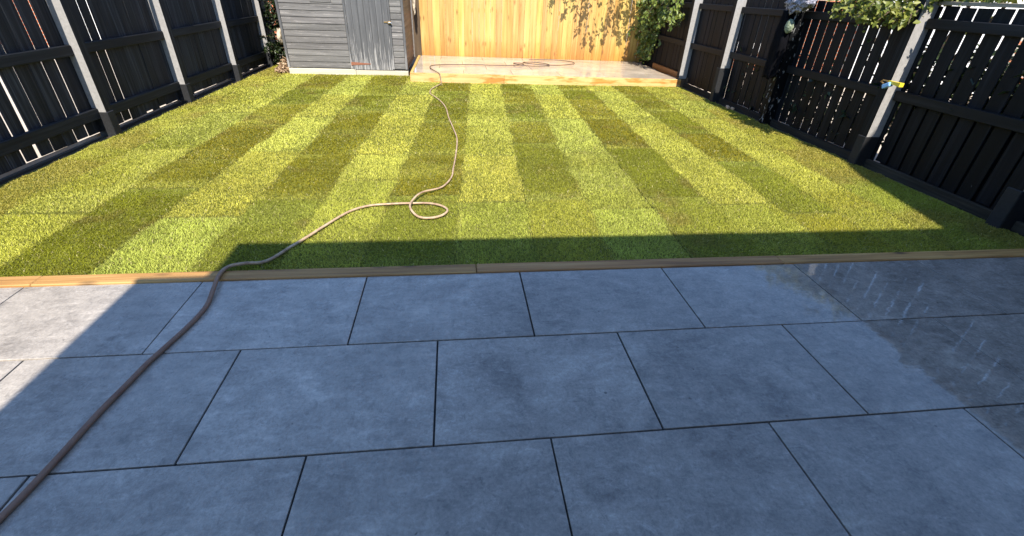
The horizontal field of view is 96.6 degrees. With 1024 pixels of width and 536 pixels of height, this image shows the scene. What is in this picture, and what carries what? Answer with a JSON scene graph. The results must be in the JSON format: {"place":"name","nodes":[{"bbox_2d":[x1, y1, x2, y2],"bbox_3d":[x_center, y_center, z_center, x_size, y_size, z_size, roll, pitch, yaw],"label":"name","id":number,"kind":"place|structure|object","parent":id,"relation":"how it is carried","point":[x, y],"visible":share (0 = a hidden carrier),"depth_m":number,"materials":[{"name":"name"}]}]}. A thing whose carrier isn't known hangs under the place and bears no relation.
{"place":"outdoors","nodes":[
{"label":"outdoors","id":0,"kind":"place"},
{"bbox_2d":[0,46,263,178],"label":"fence gravel board","id":1,"kind":"structure","parent":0,"point":[40,158],"depth_m":4.92,"materials":[{"name":"black painted timber"},{"name":"black painted concrete"}]},
{"bbox_2d":[12,0,276,45],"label":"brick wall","id":2,"kind":"structure","parent":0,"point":[85,24],"depth_m":10.13,"materials":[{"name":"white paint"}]},
{"bbox_2d":[305,64,413,75],"bbox_3d":[-0.457,-2.311,6.780,8.370,0.075,9.100,-2,32,-7],"label":"soil bed","id":3,"kind":"object","parent":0,"point":[410,68],"depth_m":9.68,"materials":[{"name":"brown soil"}]},
{"bbox_2d":[0,0,275,184],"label":"black fence","id":4,"kind":"object","parent":3,"relation":"on","point":[161,52],"visible":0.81,"depth_m":4.89,"materials":[{"name":"wood"}]},
{"bbox_2d":[1,63,276,192],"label":"soil strip","id":5,"kind":"object","parent":3,"relation":"on","point":[153,117],"visible":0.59,"depth_m":5.51,"materials":[{"name":"brown soil"}]},
{"bbox_2d":[259,0,285,64],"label":"evergreen shrub","id":6,"kind":"object","parent":3,"relation":"on","point":[277,50],"visible":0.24,"depth_m":8.94,"materials":[{"name":"green plant"}]},
{"bbox_2d":[411,0,421,58],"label":"old post","id":7,"kind":"object","parent":3,"relation":"on","point":[417,33],"visible":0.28,"depth_m":9.88,"materials":[{"name":"wood"}]},
{"bbox_2d":[419,0,648,64],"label":"golden fence","id":8,"kind":"object","parent":3,"relation":"on","point":[479,33],"visible":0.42,"depth_m":10.18,"materials":[{"name":"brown wood"}]},
{"bbox_2d":[410,55,680,86],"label":"raised patio","id":9,"kind":"structure","parent":3,"relation":"on","point":[601,73],"depth_m":8.75,"materials":[{"name":"ceramic"}]},
{"bbox_2d":[652,63,677,77],"bbox_3d":[3.193,-4.076,9.484,0.045,0.175,1.400,-2,32,-7],"label":"timber offcut","id":10,"kind":"object","parent":9,"relation":"on","point":[664,69],"visible":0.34,"depth_m":9.48,"materials":[{"name":"brown wood"}]},
{"bbox_2d":[680,77,688,87],"bbox_3d":[3.304,-3.539,8.778,0.145,0.245,0.200,-2,32,-7],"label":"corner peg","id":11,"kind":"object","parent":3,"relation":"on","point":[683,82],"visible":0.38,"depth_m":8.70,"materials":[{"name":"black wood"}]},
{"bbox_2d":[683,88,972,214],"bbox_3d":[3.550,-1.779,6.024,0.175,0.015,6.350,-2,32,-7],"label":"soil strip","id":12,"kind":"object","parent":3,"relation":"on","point":[793,136],"visible":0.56,"depth_m":6.06,"materials":[{"name":"brown soil"}]},
{"bbox_2d":[641,0,1023,236],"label":"black fence","id":13,"kind":"object","parent":3,"relation":"on","point":[700,47],"visible":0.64,"depth_m":4.64,"materials":[{"name":"wood"}]},
{"bbox_2d":[626,0,684,63],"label":"ivy","id":14,"kind":"object","parent":13,"relation":"attached to","point":[659,12],"visible":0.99,"depth_m":9.65,"materials":[{"name":"green plant"}]},
{"bbox_2d":[762,10,792,78],"bbox_3d":[3.478,-2.901,5.954,0.122,0.802,0.300,-2,32,-7],"label":"black cloth","id":15,"kind":"object","parent":13,"relation":"hanging from","point":[778,47],"visible":0.9,"depth_m":5.92,"materials":[{"name":"black fabric"}]},
{"bbox_2d":[784,19,794,33],"bbox_3d":[3.484,-3.034,5.728,0.090,0.162,0.126,-2,32,-7],"label":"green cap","id":16,"kind":"object","parent":13,"relation":"hanging from","point":[789,25],"visible":1,"depth_m":5.70,"materials":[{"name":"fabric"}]},
{"bbox_2d":[784,0,817,14],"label":"patterned cloth","id":17,"kind":"object","parent":13,"relation":"on","point":[795,6],"visible":0.99,"depth_m":5.55,"materials":[{"name":"fabric"}]},
{"bbox_2d":[880,79,904,88],"bbox_3d":[3.695,-1.786,4.457,0.053,0.082,0.236,-2,32,-7],"label":"spring clamp","id":18,"kind":"object","parent":13,"relation":"attached to","point":[891,84],"visible":1,"depth_m":4.44,"materials":[{"name":"yellow plastic"}]},
{"bbox_2d":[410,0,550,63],"bbox_3d":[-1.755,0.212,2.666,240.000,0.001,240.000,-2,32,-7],"label":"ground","id":19,"kind":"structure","parent":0,"point":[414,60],"depth_m":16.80,"materials":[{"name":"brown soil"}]},
{"bbox_2d":[0,276,41,287],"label":"timber edging","id":20,"kind":"object","parent":19,"relation":"on","point":[17,281],"visible":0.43,"depth_m":2.50,"materials":[{"name":"brown wood"}]},
{"bbox_2d":[31,264,475,286],"bbox_3d":[-1.426,0.096,2.694,2.422,0.150,0.097,-2,32,-7],"label":"timber edging","id":21,"kind":"object","parent":19,"relation":"on","point":[147,278],"visible":0.44,"depth_m":2.64,"materials":[{"name":"brown wood"}]},
{"bbox_2d":[476,256,782,273],"bbox_3d":[0.774,0.032,2.947,2.001,0.150,0.096,-2,32,-7],"label":"timber edging","id":22,"kind":"object","parent":19,"relation":"on","point":[617,264],"visible":0.46,"depth_m":2.89,"materials":[{"name":"wood"}]},
{"bbox_2d":[776,249,1023,263],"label":"timber edging","id":23,"kind":"object","parent":19,"relation":"on","point":[886,256],"visible":0.45,"depth_m":3.11,"materials":[{"name":"wood"}]},
{"bbox_2d":[0,257,1023,535],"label":"patio","id":24,"kind":"structure","parent":0,"point":[852,399],"depth_m":1.90,"materials":[{"name":"grey ceramic"}]},
{"bbox_2d":[0,64,1023,276],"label":"lawn","id":25,"kind":"structure","parent":0,"point":[265,164],"depth_m":3.96,"materials":[{"name":"green plant"}]},
{"bbox_2d":[274,57,289,72],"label":"dead leaves","id":26,"kind":"object","parent":25,"relation":"on","point":[280,66],"visible":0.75,"depth_m":8.57,"materials":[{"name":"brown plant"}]},
{"bbox_2d":[0,59,574,523],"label":"garden hose","id":27,"kind":"object","parent":25,"relation":"on","point":[42,475],"visible":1,"depth_m":2.15,"materials":[{"name":"rubber"}]},
{"bbox_2d":[274,0,413,75],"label":"garden shed","id":28,"kind":"structure","parent":25,"relation":"on","point":[357,37],"depth_m":8.30,"materials":[{"name":"grey paint"}]},
{"bbox_2d":[276,28,282,44],"bbox_3d":[-4.247,-4.246,8.357,0.109,0.282,0.168,-2,32,-7],"label":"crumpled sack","id":29,"kind":"object","parent":28,"relation":"attached to","point":[279,36],"visible":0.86,"depth_m":8.31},
{"bbox_2d":[309,0,330,2],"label":"window","id":30,"kind":"structure","parent":28,"relation":"in","point":[309,0],"depth_m":7.96,"materials":[{"name":"grey paint"}]},
{"bbox_2d":[344,0,392,69],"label":"door","id":31,"kind":"structure","parent":28,"relation":"in","point":[368,23],"depth_m":8.30,"materials":[{"name":"grey paint"}]},
{"bbox_2d":[412,0,415,14],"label":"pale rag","id":32,"kind":"object","parent":28,"relation":"hanging from","point":[413,4],"visible":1,"depth_m":9.29,"materials":[{"name":"white fabric"}]},
{"bbox_2d":[692,72,989,162],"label":"neighbour paving","id":33,"kind":"structure","parent":0,"point":[831,122],"depth_m":6.58,"materials":[{"name":"grey concrete"}]},
{"bbox_2d":[439,0,1023,94],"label":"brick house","id":34,"kind":"structure","parent":33,"relation":"on","point":[996,8],"depth_m":9.06,"materials":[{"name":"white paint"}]},
{"bbox_2d":[848,0,1023,93],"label":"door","id":35,"kind":"structure","parent":34,"relation":"in","point":[1019,1],"depth_m":8.75,"materials":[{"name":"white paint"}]},
{"bbox_2d":[723,48,808,114],"bbox_3d":[3.829,-2.941,6.662,0.651,1.388,1.715,-2,32,-7],"label":"shrub","id":36,"kind":"object","parent":33,"relation":"on","point":[750,108],"visible":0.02,"depth_m":6.81,"materials":[{"name":"green plant"}]},
{"bbox_2d":[779,17,940,146],"bbox_3d":[3.958,-2.197,5.360,0.639,1.512,1.694,-2,32,-7],"label":"shrub","id":37,"kind":"object","parent":33,"relation":"on","point":[794,109],"visible":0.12,"depth_m":5.46,"materials":[{"name":"green plant"}]},
{"bbox_2d":[825,0,1022,126],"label":"overhanging bush","id":38,"kind":"object","parent":33,"relation":"on","point":[890,12],"visible":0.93,"depth_m":4.36,"materials":[{"name":"green plant"}]},
{"bbox_3d":[4.412,-0.091,2.721,0.420,0.770,4.830,-2,32,-7],"label":"timber planter","id":39,"kind":"object","parent":33,"relation":"on","visible":0},
{"bbox_2d":[872,30,1023,118],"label":"shrub","id":40,"kind":"object","parent":39,"relation":"in","point":[1015,89],"visible":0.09,"depth_m":4.05,"materials":[{"name":"green plant"}]},
{"bbox_2d":[986,66,1023,118],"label":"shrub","id":41,"kind":"object","parent":39,"relation":"in","point":[1009,99],"visible":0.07,"depth_m":3.72,"materials":[{"name":"green plant"}]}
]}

